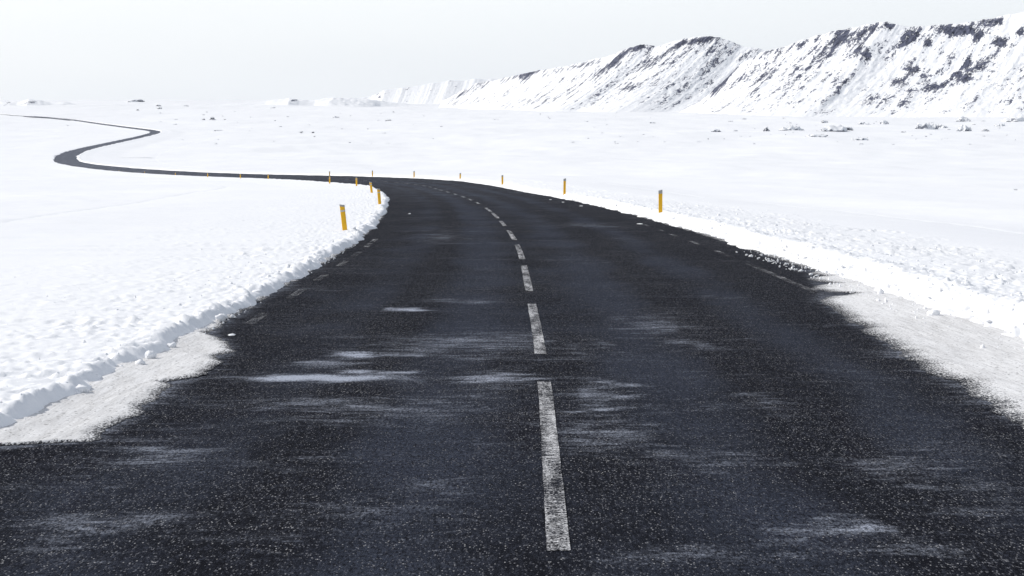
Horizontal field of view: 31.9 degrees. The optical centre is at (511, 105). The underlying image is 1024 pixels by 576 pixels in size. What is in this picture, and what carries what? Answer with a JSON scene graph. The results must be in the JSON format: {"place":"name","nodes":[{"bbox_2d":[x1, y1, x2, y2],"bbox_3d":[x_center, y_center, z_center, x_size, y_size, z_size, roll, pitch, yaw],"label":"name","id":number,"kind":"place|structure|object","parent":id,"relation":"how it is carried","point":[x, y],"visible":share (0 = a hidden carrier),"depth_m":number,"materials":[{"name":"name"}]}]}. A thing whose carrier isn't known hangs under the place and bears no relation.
{"place":"outdoors","nodes":[
{"label":"outdoors","id":0,"kind":"place"},
{"bbox_2d":[0,99,76,105],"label":"hill","id":1,"kind":"structure","parent":0,"point":[28,102],"depth_m":4237.58,"materials":[{"name":"white snow"}]},
{"bbox_2d":[0,115,389,426],"bbox_3d":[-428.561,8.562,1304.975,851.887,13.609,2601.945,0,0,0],"label":"snow bank","id":2,"kind":"structure","parent":0,"point":[93,249],"depth_m":30.25,"materials":[{"name":"white snow"}]},
{"bbox_2d":[0,197,385,418],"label":"snow clods","id":3,"kind":"object","parent":2,"relation":"on","point":[232,315],"visible":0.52,"depth_m":22.91,"materials":[{"name":"white snow"}]},
{"bbox_2d":[339,204,346,229],"bbox_3d":[-3.944,2.768,42.098,0.120,0.917,0.059,-7,1,-7],"label":"marker post","id":4,"kind":"object","parent":2,"relation":"on","point":[343,217],"visible":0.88,"depth_m":42.07,"materials":[{"name":"yellow plastic"}]},
{"bbox_2d":[377,188,380,203],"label":"marker post","id":5,"kind":"object","parent":2,"relation":"on","point":[379,196],"visible":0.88,"depth_m":67.37,"materials":[{"name":"yellow plastic"}]},
{"bbox_2d":[223,97,427,106],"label":"hill","id":6,"kind":"structure","parent":0,"point":[345,102],"depth_m":4667.79,"materials":[{"name":"white snow"}]},
{"bbox_2d":[360,78,498,103],"bbox_3d":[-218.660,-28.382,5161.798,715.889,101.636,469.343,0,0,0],"label":"hill","id":7,"kind":"structure","parent":0,"point":[433,93],"depth_m":5153.71,"materials":[{"name":"white snow"}]},
{"bbox_2d":[0,114,1023,575],"bbox_3d":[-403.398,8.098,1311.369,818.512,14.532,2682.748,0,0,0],"label":"road","id":8,"kind":"structure","parent":0,"point":[442,378],"depth_m":11.42,"materials":[{"name":"black asphalt"}]},
{"bbox_2d":[0,207,387,444],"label":"packed snow","id":9,"kind":"structure","parent":8,"relation":"on","point":[117,395],"depth_m":13.22,"materials":[{"name":"white snow"}]},
{"bbox_2d":[75,384,89,392],"bbox_3d":[-3.209,2.122,13.349,0.109,0.087,0.102,0,0,-35],"label":"snow chunk","id":10,"kind":"object","parent":9,"relation":"on","point":[82,388],"visible":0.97,"depth_m":13.32,"materials":[{"name":"white snow"}]},
{"bbox_2d":[135,359,145,363],"bbox_3d":[-3.147,2.174,15.166,0.091,0.066,0.081,0,0,0],"label":"snow chunk","id":11,"kind":"object","parent":9,"relation":"on","point":[140,361],"visible":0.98,"depth_m":15.15,"materials":[{"name":"white snow"}]},
{"bbox_2d":[145,350,156,358],"bbox_3d":[-3.158,2.182,15.662,0.109,0.088,0.105,0,0,0],"label":"snow chunk","id":12,"kind":"object","parent":9,"relation":"on","point":[150,354],"visible":0.96,"depth_m":15.62,"materials":[{"name":"white snow"}]},
{"bbox_2d":[167,342,175,347],"bbox_3d":[-3.145,2.218,16.555,0.082,0.068,0.084,0,0,28],"label":"snow chunk","id":13,"kind":"object","parent":9,"relation":"on","point":[171,345],"visible":0.91,"depth_m":16.53,"materials":[{"name":"white snow"}]},
{"bbox_2d":[215,314,226,321],"bbox_3d":[-3.144,2.295,19.361,0.133,0.089,0.104,0,0,0],"label":"snow chunk","id":14,"kind":"object","parent":9,"relation":"on","point":[221,317],"visible":1,"depth_m":19.33,"materials":[{"name":"white snow"}]},
{"bbox_2d":[601,206,1023,428],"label":"packed snow","id":15,"kind":"structure","parent":8,"relation":"on","point":[992,372],"depth_m":17.18,"materials":[{"name":"white snow"}]},
{"bbox_2d":[927,309,939,315],"bbox_3d":[4.667,2.306,19.844,0.131,0.102,0.138,0,0,34],"label":"snow chunk","id":16,"kind":"object","parent":15,"relation":"on","point":[933,312],"visible":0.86,"depth_m":19.80,"materials":[{"name":"white snow"}]},
{"bbox_2d":[0,99,1023,233],"bbox_3d":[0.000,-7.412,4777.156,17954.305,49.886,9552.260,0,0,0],"label":"snow ground","id":17,"kind":"structure","parent":0,"point":[974,177],"depth_m":568.96,"materials":[{"name":"white snow"}]},
{"bbox_2d":[125,99,144,101],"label":"lava outcrop","id":18,"kind":"object","parent":17,"relation":"on","point":[136,100],"visible":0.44,"depth_m":6208.61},
{"bbox_2d":[778,125,803,130],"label":"lava outcrop","id":19,"kind":"object","parent":17,"relation":"on","point":[790,127],"visible":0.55,"depth_m":1002.50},
{"bbox_2d":[806,134,827,136],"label":"lava outcrop","id":20,"kind":"object","parent":17,"relation":"on","point":[816,135],"visible":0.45,"depth_m":814.57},
{"bbox_2d":[816,125,846,131],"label":"lava outcrop","id":21,"kind":"object","parent":17,"relation":"on","point":[833,128],"visible":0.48,"depth_m":1009.43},
{"bbox_2d":[851,137,867,139],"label":"lava outcrop","id":22,"kind":"object","parent":17,"relation":"on","point":[858,138],"visible":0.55,"depth_m":751.48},
{"bbox_2d":[915,123,937,128],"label":"lava outcrop","id":23,"kind":"object","parent":17,"relation":"on","point":[926,126],"visible":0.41,"depth_m":1184.93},
{"bbox_2d":[937,124,947,127],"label":"lava outcrop","id":24,"kind":"object","parent":17,"relation":"on","point":[941,126],"visible":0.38,"depth_m":1239.22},
{"bbox_2d":[955,116,969,121],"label":"lava outcrop","id":25,"kind":"object","parent":17,"relation":"on","point":[963,119],"visible":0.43,"depth_m":1686.83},
{"bbox_2d":[957,124,971,130],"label":"lava outcrop","id":26,"kind":"object","parent":17,"relation":"on","point":[963,128],"visible":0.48,"depth_m":1088.45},
{"bbox_2d":[1001,113,1023,121],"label":"lava outcrop","id":27,"kind":"object","parent":17,"relation":"on","point":[1020,118],"visible":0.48,"depth_m":1631.68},
{"bbox_2d":[0,113,1023,339],"bbox_3d":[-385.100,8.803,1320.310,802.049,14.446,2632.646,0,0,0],"label":"snow bank","id":28,"kind":"structure","parent":0,"point":[962,246],"depth_m":40.54,"materials":[{"name":"white snow"}]},
{"bbox_2d":[563,178,565,194],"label":"marker post","id":29,"kind":"object","parent":28,"relation":"on","point":[564,186],"visible":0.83,"depth_m":81.97,"materials":[{"name":"yellow plastic"}]},
{"bbox_2d":[658,190,662,212],"bbox_3d":[4.375,2.978,52.800,0.120,1.010,0.060,0,0,7],"label":"marker post","id":30,"kind":"object","parent":28,"relation":"on","point":[660,192],"visible":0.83,"depth_m":52.77,"materials":[{"name":"yellow plastic"}]},
{"bbox_2d":[565,194,1023,348],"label":"snow clods","id":31,"kind":"object","parent":28,"relation":"on","point":[880,291],"visible":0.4,"depth_m":27.18,"materials":[{"name":"white snow"}]},
{"bbox_2d":[0,0,1023,100],"label":"sky","id":32,"kind":"structure","parent":0,"point":[69,50],"materials":[{"name":"white"}]},
{"bbox_2d":[439,36,764,111],"bbox_3d":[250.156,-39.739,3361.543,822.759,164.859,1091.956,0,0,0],"label":"mountain","id":33,"kind":"structure","parent":0,"point":[678,75],"depth_m":3101.69,"materials":[{"name":"white snow"}]},
{"bbox_2d":[678,12,1023,117],"bbox_3d":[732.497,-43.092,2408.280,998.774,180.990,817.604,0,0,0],"label":"mountain","id":34,"kind":"structure","parent":0,"point":[966,69],"depth_m":2394.34,"materials":[{"name":"white snow"}]}
]}

